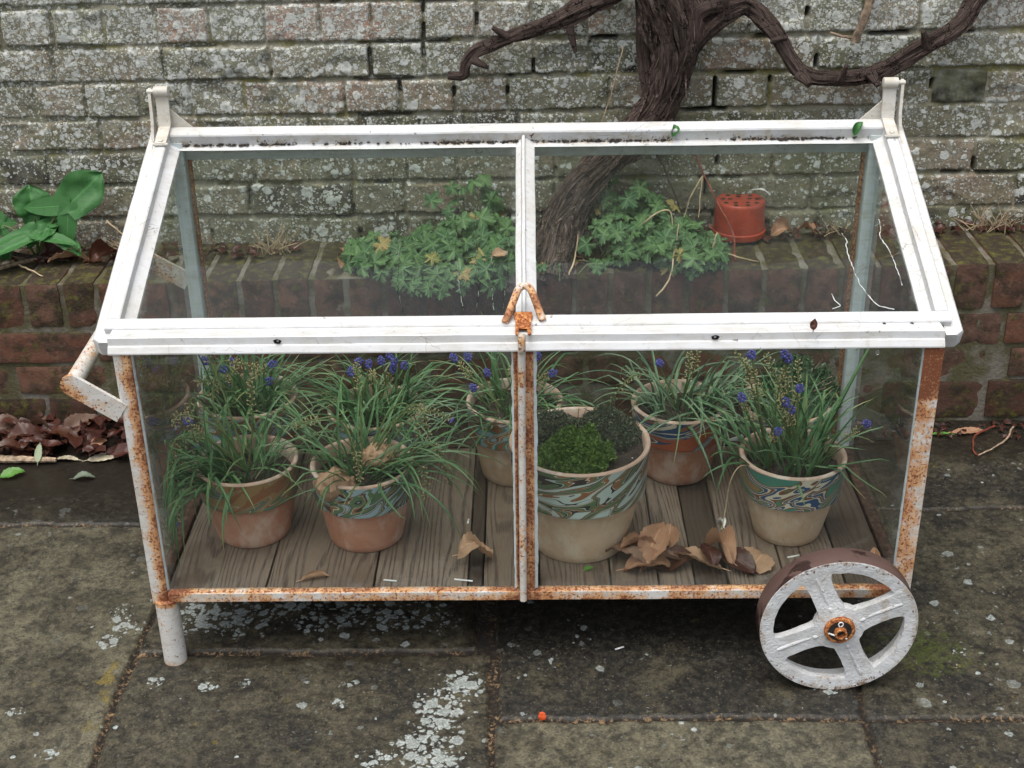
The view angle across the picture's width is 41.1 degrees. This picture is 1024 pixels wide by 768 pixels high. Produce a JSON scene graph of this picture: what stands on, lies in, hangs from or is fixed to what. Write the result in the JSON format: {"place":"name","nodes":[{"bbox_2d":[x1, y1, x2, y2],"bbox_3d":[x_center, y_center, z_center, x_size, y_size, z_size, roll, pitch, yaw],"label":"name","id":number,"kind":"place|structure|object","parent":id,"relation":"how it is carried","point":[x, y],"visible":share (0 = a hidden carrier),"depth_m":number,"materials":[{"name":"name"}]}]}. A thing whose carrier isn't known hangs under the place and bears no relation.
{"place":"outdoors","nodes":[
{"label":"outdoors","id":0,"kind":"place"},
{"bbox_2d":[0,418,1023,767],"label":"paving","id":1,"kind":"structure","parent":0,"point":[90,676],"depth_m":2.21,"materials":[{"name":"stone"}]},
{"bbox_2d":[0,467,24,477],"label":"leaf","id":2,"kind":"object","parent":1,"relation":"on","point":[10,472],"visible":1,"depth_m":2.77,"materials":[{"name":"green plant"}]},
{"bbox_2d":[0,437,34,451],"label":"dry leaf","id":3,"kind":"object","parent":1,"relation":"on","point":[7,442],"visible":0.99,"depth_m":2.82,"materials":[{"name":"brown plant"}]},
{"bbox_2d":[0,455,56,462],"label":"twig","id":4,"kind":"object","parent":1,"relation":"on","point":[14,459],"visible":1,"depth_m":2.80,"materials":[{"name":"beige wood"}]},
{"bbox_2d":[34,443,41,465],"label":"dry leaf","id":5,"kind":"object","parent":1,"relation":"on","point":[38,453],"visible":1,"depth_m":2.80,"materials":[{"name":"plant"}]},
{"bbox_2d":[57,455,82,460],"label":"dry leaf","id":6,"kind":"object","parent":1,"relation":"on","point":[68,457],"visible":1,"depth_m":2.82,"materials":[{"name":"beige plant"}]},
{"bbox_2d":[0,409,147,462],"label":"leaf litter","id":7,"kind":"object","parent":1,"relation":"on","point":[49,442],"visible":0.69,"depth_m":2.84,"materials":[{"name":"brown plant"}]},
{"bbox_2d":[0,413,20,431],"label":"dry leaf","id":8,"kind":"object","parent":7,"relation":"on","point":[5,426],"visible":0.52,"depth_m":2.91,"materials":[{"name":"brown plant"}]},
{"bbox_2d":[8,422,40,438],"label":"dry leaf","id":9,"kind":"object","parent":7,"relation":"on","point":[18,430],"visible":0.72,"depth_m":2.87,"materials":[{"name":"brown plant"}]},
{"bbox_2d":[30,415,58,429],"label":"dry leaf","id":10,"kind":"object","parent":7,"relation":"on","point":[35,420],"visible":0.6,"depth_m":2.89,"materials":[{"name":"brown plant"}]},
{"bbox_2d":[44,425,83,442],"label":"dry leaf","id":11,"kind":"object","parent":7,"relation":"on","point":[62,430],"visible":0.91,"depth_m":2.87,"materials":[{"name":"brown plant"}]},
{"bbox_2d":[63,413,98,432],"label":"dry leaf","id":12,"kind":"object","parent":7,"relation":"on","point":[71,420],"visible":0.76,"depth_m":2.91,"materials":[{"name":"brown plant"}]},
{"bbox_2d":[89,437,106,456],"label":"dry leaf","id":13,"kind":"object","parent":7,"relation":"on","point":[100,441],"visible":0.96,"depth_m":2.84,"materials":[{"name":"brown plant"}]},
{"bbox_2d":[70,471,94,479],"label":"dry leaf","id":14,"kind":"object","parent":1,"relation":"on","point":[82,474],"visible":1,"depth_m":2.75,"materials":[{"name":"plant"}]},
{"bbox_2d":[80,419,105,435],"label":"dry leaf","id":15,"kind":"object","parent":1,"relation":"on","point":[92,426],"visible":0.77,"depth_m":2.90,"materials":[{"name":"brown plant"}]},
{"bbox_2d":[82,452,115,461],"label":"dry leaf","id":16,"kind":"object","parent":1,"relation":"on","point":[102,456],"visible":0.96,"depth_m":2.82,"materials":[{"name":"beige plant"}]},
{"bbox_2d":[60,77,962,689],"bbox_3d":[0.001,-0.025,2.239,1.316,0.827,0.660,-1,27,1],"label":"cold frame cart","id":17,"kind":"object","parent":1,"relation":"on","point":[830,565],"visible":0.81,"depth_m":2.17,"materials":[{"name":"white paint"}]},
{"bbox_2d":[159,354,342,566],"bbox_3d":[-0.408,0.087,2.245,0.280,0.353,0.339,-1,27,1],"label":"potted plant","id":18,"kind":"object","parent":17,"relation":"on","point":[242,496],"visible":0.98,"depth_m":2.23,"materials":[{"name":"green plant"}]},
{"bbox_2d":[188,315,338,455],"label":"potted plant","id":19,"kind":"object","parent":17,"relation":"on","point":[268,385],"visible":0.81,"depth_m":2.38,"materials":[{"name":"green plant"}]},
{"bbox_2d":[296,570,328,581],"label":"dry leaf","id":20,"kind":"object","parent":17,"relation":"on","point":[315,573],"visible":1,"depth_m":2.18,"materials":[{"name":"brown plant"}]},
{"bbox_2d":[273,353,469,468],"bbox_3d":[-0.253,0.062,2.381,0.370,0.270,0.268,-1,27,1],"label":"potted plant","id":21,"kind":"object","parent":17,"relation":"on","point":[387,397],"visible":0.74,"depth_m":2.39,"materials":[{"name":"green plant"}]},
{"bbox_2d":[248,358,503,552],"bbox_3d":[-0.223,0.109,2.251,0.434,0.304,0.331,-1,27,1],"label":"potted plant","id":22,"kind":"object","parent":17,"relation":"on","point":[367,513],"visible":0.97,"depth_m":2.22,"materials":[{"name":"green plant"}]},
{"bbox_2d":[313,466,356,501],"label":"dry leaf","id":23,"kind":"object","parent":22,"relation":"on","point":[332,493],"visible":0.81,"depth_m":2.18,"materials":[{"name":"brown plant"}]},
{"bbox_2d":[362,442,395,470],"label":"dry leaf","id":24,"kind":"object","parent":22,"relation":"on","point":[369,452],"visible":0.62,"depth_m":2.23,"materials":[{"name":"brown plant"}]},
{"bbox_2d":[454,578,472,581],"bbox_3d":[-0.077,0.313,2.179,0.030,0.002,0.008,-1,27,1],"label":"splinter","id":25,"kind":"object","parent":17,"relation":"on","point":[463,580],"visible":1,"depth_m":2.18,"materials":[{"name":"white wood"}]},
{"bbox_2d":[453,531,492,558],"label":"dry leaf","id":26,"kind":"object","parent":17,"relation":"on","point":[469,542],"visible":1,"depth_m":2.20,"materials":[{"name":"brown plant"}]},
{"bbox_2d":[403,314,605,486],"bbox_3d":[-0.018,0.050,2.378,0.382,0.287,0.259,-1,27,1],"label":"potted plant","id":27,"kind":"object","parent":17,"relation":"on","point":[488,405],"visible":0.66,"depth_m":2.40,"materials":[{"name":"green plant"}]},
{"bbox_2d":[184,136,856,146],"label":"moss crumbs","id":28,"kind":"object","parent":17,"relation":"on","point":[610,140],"visible":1,"depth_m":2.29,"materials":[{"name":"plant"}]},
{"bbox_2d":[509,399,650,563],"bbox_3d":[0.110,0.149,2.228,0.228,0.244,0.228,-1,27,1],"label":"potted plant","id":29,"kind":"object","parent":17,"relation":"on","point":[592,466],"visible":0.88,"depth_m":2.16,"materials":[{"name":"ceramic"}]},
{"bbox_2d":[583,566,592,570],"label":"green leaf","id":30,"kind":"object","parent":17,"relation":"on","point":[588,568],"visible":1,"depth_m":2.20,"materials":[{"name":"green plant"}]},
{"bbox_2d":[605,541,659,566],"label":"dry leaf","id":31,"kind":"object","parent":17,"relation":"on","point":[634,550],"visible":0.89,"depth_m":2.18,"materials":[{"name":"brown plant"}]},
{"bbox_2d":[620,531,655,552],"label":"dry leaf","id":32,"kind":"object","parent":17,"relation":"on","point":[630,538],"visible":0.73,"depth_m":2.20,"materials":[{"name":"brown plant"}]},
{"bbox_2d":[616,546,670,571],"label":"dry leaf","id":33,"kind":"object","parent":17,"relation":"on","point":[648,556],"visible":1,"depth_m":2.19,"materials":[{"name":"brown plant"}]},
{"bbox_2d":[638,521,669,572],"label":"dry leaf","id":34,"kind":"object","parent":17,"relation":"on","point":[659,536],"visible":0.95,"depth_m":2.21,"materials":[{"name":"brown plant"}]},
{"bbox_2d":[642,550,681,570],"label":"dry leaf","id":35,"kind":"object","parent":17,"relation":"on","point":[669,554],"visible":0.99,"depth_m":2.18,"materials":[{"name":"brown plant"}]},
{"bbox_2d":[660,523,679,548],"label":"dry leaf","id":36,"kind":"object","parent":17,"relation":"on","point":[674,533],"visible":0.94,"depth_m":2.23,"materials":[{"name":"brown plant"}]},
{"bbox_2d":[648,545,693,570],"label":"dry leaf","id":37,"kind":"object","parent":17,"relation":"on","point":[674,563],"visible":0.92,"depth_m":2.20,"materials":[{"name":"brown plant"}]},
{"bbox_2d":[671,124,679,137],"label":"green leaf","id":38,"kind":"object","parent":17,"relation":"on","point":[677,131],"visible":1,"depth_m":2.28,"materials":[{"name":"green plant"}]},
{"bbox_2d":[570,349,781,485],"bbox_3d":[0.303,0.050,2.359,0.405,0.295,0.288,-1,27,1],"label":"potted plant","id":39,"kind":"object","parent":17,"relation":"on","point":[682,451],"visible":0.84,"depth_m":2.39,"materials":[{"name":"green plant"}]},
{"bbox_2d":[673,546,730,570],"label":"dry leaf","id":40,"kind":"object","parent":17,"relation":"on","point":[697,554],"visible":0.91,"depth_m":2.20,"materials":[{"name":"brown plant"}]},
{"bbox_2d":[700,543,721,574],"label":"dry leaf","id":41,"kind":"object","parent":17,"relation":"on","point":[713,555],"visible":1,"depth_m":2.19,"materials":[{"name":"brown plant"}]},
{"bbox_2d":[705,524,736,566],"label":"dry leaf","id":42,"kind":"object","parent":17,"relation":"on","point":[725,538],"visible":0.94,"depth_m":2.20,"materials":[{"name":"brown plant"}]},
{"bbox_2d":[717,517,725,528],"bbox_3d":[0.356,0.232,2.306,0.011,0.017,0.022,-15,30,-25],"label":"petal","id":43,"kind":"object","parent":17,"relation":"on","point":[721,520],"visible":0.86,"depth_m":2.31,"materials":[{"name":"white plant"}]},
{"bbox_2d":[721,547,761,574],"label":"dry leaf","id":44,"kind":"object","parent":17,"relation":"on","point":[744,562],"visible":0.87,"depth_m":2.18,"materials":[{"name":"brown plant"}]},
{"bbox_2d":[744,546,774,576],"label":"dry leaf","id":45,"kind":"object","parent":17,"relation":"on","point":[764,562],"visible":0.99,"depth_m":2.20,"materials":[{"name":"brown plant"}]},
{"bbox_2d":[676,348,888,546],"bbox_3d":[0.431,0.059,2.236,0.321,0.388,0.358,-1,27,1],"label":"potted plant","id":46,"kind":"object","parent":17,"relation":"on","point":[792,473],"visible":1,"depth_m":2.20,"materials":[{"name":"green plant"}]},
{"bbox_2d":[738,353,842,437],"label":"flowers","id":47,"kind":"object","parent":46,"relation":"attached to","point":[823,383],"visible":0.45,"depth_m":2.39,"materials":[{"name":"green plant"}]},
{"bbox_2d":[810,319,817,331],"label":"dry leaf","id":48,"kind":"object","parent":17,"relation":"on","point":[813,324],"visible":1,"depth_m":1.94,"materials":[{"name":"brown plant"}]},
{"bbox_2d":[852,122,862,137],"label":"green leaf","id":49,"kind":"object","parent":17,"relation":"on","point":[857,126],"visible":1,"depth_m":2.27,"materials":[{"name":"green plant"}]},
{"bbox_2d":[870,547,880,555],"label":"dry leaf","id":50,"kind":"object","parent":17,"relation":"on","point":[874,550],"visible":0.33,"depth_m":2.18,"materials":[{"name":"brown plant"}]},
{"bbox_2d":[538,712,545,720],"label":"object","id":51,"kind":"object","parent":1,"relation":"on","point":[542,716],"visible":1,"depth_m":2.09,"materials":[{"name":"orange"}]},
{"bbox_2d":[851,418,1023,440],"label":"leaf litter","id":52,"kind":"object","parent":1,"relation":"on","point":[1006,421],"visible":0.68,"depth_m":2.87,"materials":[{"name":"brown plant"}]},
{"bbox_2d":[950,427,981,433],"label":"dry leaf","id":53,"kind":"object","parent":1,"relation":"on","point":[973,430],"visible":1,"depth_m":2.87,"materials":[{"name":"brown plant"}]},
{"bbox_2d":[972,425,994,455],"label":"twig","id":54,"kind":"object","parent":1,"relation":"on","point":[988,428],"visible":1,"depth_m":2.85,"materials":[{"name":"brown wood"}]},
{"bbox_2d":[978,426,1013,455],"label":"twig","id":55,"kind":"object","parent":1,"relation":"on","point":[1008,436],"visible":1,"depth_m":2.81,"materials":[{"name":"beige wood"}]},
{"label":"ground","id":56,"kind":"structure","parent":0,"visible":0},
{"bbox_2d":[0,0,1023,248],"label":"brick wall","id":57,"kind":"structure","parent":56,"relation":"on","point":[78,78],"depth_m":2.86,"materials":[{"name":"grey brick"}]},
{"bbox_2d":[830,0,874,43],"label":"twig","id":58,"kind":"object","parent":57,"relation":"attached to","point":[855,37],"visible":1,"depth_m":2.73,"materials":[{"name":"beige wood"}]},
{"bbox_2d":[0,224,1023,420],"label":"wall","id":59,"kind":"structure","parent":56,"relation":"on","point":[49,321],"depth_m":2.86,"materials":[{"name":"brick"}]},
{"bbox_2d":[0,254,53,269],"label":"twig","id":60,"kind":"object","parent":59,"relation":"on","point":[11,264],"visible":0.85,"depth_m":2.92,"materials":[{"name":"brown wood"}]},
{"bbox_2d":[11,260,42,276],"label":"twig","id":61,"kind":"object","parent":59,"relation":"on","point":[20,265],"visible":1,"depth_m":2.90,"materials":[{"name":"beige wood"}]},
{"bbox_2d":[12,251,68,260],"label":"twig","id":62,"kind":"object","parent":59,"relation":"on","point":[18,254],"visible":0.91,"depth_m":2.94,"materials":[{"name":"brown plant"}]},
{"bbox_2d":[37,242,63,259],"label":"dry leaf","id":63,"kind":"object","parent":59,"relation":"on","point":[49,248],"visible":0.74,"depth_m":2.96,"materials":[{"name":"brown plant"}]},
{"bbox_2d":[0,170,104,259],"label":"arum plant","id":64,"kind":"object","parent":59,"relation":"on","point":[46,216],"visible":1,"depth_m":2.91,"materials":[{"name":"green plant"}]},
{"bbox_2d":[47,248,87,262],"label":"dry leaf","id":65,"kind":"object","parent":59,"relation":"on","point":[65,254],"visible":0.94,"depth_m":2.93,"materials":[{"name":"brown plant"}]},
{"bbox_2d":[83,258,101,262],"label":"dry leaf","id":66,"kind":"object","parent":59,"relation":"on","point":[88,260],"visible":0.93,"depth_m":2.94,"materials":[{"name":"brown plant"}]},
{"bbox_2d":[86,238,115,264],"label":"dry leaf","id":67,"kind":"object","parent":59,"relation":"on","point":[99,248],"visible":1,"depth_m":2.92,"materials":[{"name":"brown plant"}]},
{"bbox_2d":[106,220,121,233],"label":"twig","id":68,"kind":"object","parent":59,"relation":"on","point":[108,222],"visible":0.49,"depth_m":2.94,"materials":[{"name":"beige plant"}]},
{"bbox_2d":[101,237,158,255],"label":"dry grass tuft","id":69,"kind":"object","parent":59,"relation":"on","point":[115,243],"visible":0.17,"depth_m":2.96,"materials":[{"name":"beige plant"}]},
{"bbox_2d":[249,223,316,254],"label":"dry grass tuft","id":70,"kind":"object","parent":59,"relation":"on","point":[280,248],"visible":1,"depth_m":2.94,"materials":[{"name":"beige plant"}]},
{"bbox_2d":[341,174,515,299],"bbox_3d":[-0.155,-0.309,2.828,0.417,0.186,0.287,-1,27,1],"label":"leafy plant","id":71,"kind":"object","parent":59,"relation":"on","point":[423,250],"visible":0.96,"depth_m":2.80,"materials":[{"name":"green plant"}]},
{"bbox_2d":[489,247,506,257],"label":"dry leaf","id":72,"kind":"object","parent":71,"relation":"on","point":[498,251],"visible":1,"depth_m":2.75,"materials":[{"name":"beige plant"}]},
{"bbox_2d":[0,217,1023,263],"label":"leaf litter","id":73,"kind":"object","parent":59,"relation":"on","point":[939,227],"visible":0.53,"depth_m":2.93,"materials":[{"name":"brown plant"}]},
{"bbox_2d":[337,224,723,268],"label":"leaf litter","id":74,"kind":"object","parent":59,"relation":"on","point":[341,263],"visible":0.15,"depth_m":2.86,"materials":[{"name":"brown plant"}]},
{"bbox_2d":[536,256,606,280],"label":"leafy plant","id":75,"kind":"object","parent":59,"relation":"on","point":[597,266],"visible":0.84,"depth_m":2.79,"materials":[{"name":"green plant"}]},
{"bbox_2d":[568,235,578,275],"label":"twig","id":76,"kind":"object","parent":59,"relation":"on","point":[574,257],"visible":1,"depth_m":2.79,"materials":[{"name":"beige wood"}]},
{"bbox_2d":[574,174,730,281],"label":"leafy plant","id":77,"kind":"object","parent":59,"relation":"on","point":[639,205],"visible":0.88,"depth_m":2.79,"materials":[{"name":"green plant"}]},
{"bbox_2d":[632,209,672,240],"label":"twig","id":78,"kind":"object","parent":77,"relation":"on","point":[646,220],"visible":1,"depth_m":2.78,"materials":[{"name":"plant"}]},
{"bbox_2d":[655,224,678,296],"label":"twig","id":79,"kind":"object","parent":77,"relation":"hanging from","point":[661,290],"visible":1,"depth_m":2.74,"materials":[{"name":"beige plant"}]},
{"bbox_2d":[655,154,682,215],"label":"twig","id":80,"kind":"object","parent":77,"relation":"on","point":[660,161],"visible":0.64,"depth_m":2.87,"materials":[{"name":"brown plant"}]},
{"bbox_2d":[684,175,702,216],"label":"twig","id":81,"kind":"object","parent":77,"relation":"in","point":[692,193],"visible":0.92,"depth_m":2.87,"materials":[{"name":"beige plant"}]},
{"bbox_2d":[698,176,703,217],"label":"twig","id":82,"kind":"object","parent":81,"relation":"attached to","point":[700,195],"visible":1,"depth_m":2.87,"materials":[{"name":"plant"}]},
{"bbox_2d":[699,233,717,274],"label":"twig","id":83,"kind":"object","parent":77,"relation":"in","point":[713,244],"visible":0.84,"depth_m":2.79,"materials":[{"name":"beige plant"}]},
{"bbox_2d":[694,154,735,260],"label":"twig","id":84,"kind":"object","parent":59,"relation":"on","point":[719,208],"visible":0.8,"depth_m":2.84,"materials":[{"name":"brown wood"}]},
{"bbox_2d":[448,0,987,284],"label":"grape vine","id":85,"kind":"object","parent":59,"relation":"on","point":[674,38],"visible":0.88,"depth_m":2.74,"materials":[{"name":"brown plant"}]},
{"bbox_2d":[602,46,623,121],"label":"twig","id":86,"kind":"object","parent":85,"relation":"hanging from","point":[614,81],"visible":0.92,"depth_m":2.79,"materials":[{"name":"brown plant"}]},
{"bbox_2d":[711,193,765,242],"bbox_3d":[0.486,-0.359,2.920,0.115,0.076,0.115,-1,27,1],"label":"plant pot","id":87,"kind":"object","parent":59,"relation":"on","point":[744,214],"visible":0.94,"depth_m":2.88,"materials":[{"name":"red plastic"}]},
{"bbox_2d":[728,253,758,261],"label":"twig","id":88,"kind":"object","parent":59,"relation":"on","point":[742,258],"visible":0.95,"depth_m":2.80,"materials":[{"name":"beige plant"}]},
{"bbox_2d":[771,216,792,235],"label":"dry leaf","id":89,"kind":"object","parent":59,"relation":"on","point":[780,225],"visible":1,"depth_m":2.90,"materials":[{"name":"brown plant"}]},
{"bbox_2d":[797,221,816,234],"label":"dry leaf","id":90,"kind":"object","parent":59,"relation":"on","point":[807,224],"visible":1,"depth_m":2.92,"materials":[{"name":"brown plant"}]},
{"bbox_2d":[813,216,852,238],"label":"dry grass tuft","id":91,"kind":"object","parent":59,"relation":"on","point":[832,227],"visible":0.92,"depth_m":2.91,"materials":[{"name":"beige plant"}]},
{"bbox_2d":[946,201,1023,233],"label":"dry grass tuft","id":92,"kind":"object","parent":59,"relation":"on","point":[981,223],"visible":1,"depth_m":2.90,"materials":[{"name":"beige plant"}]}
]}

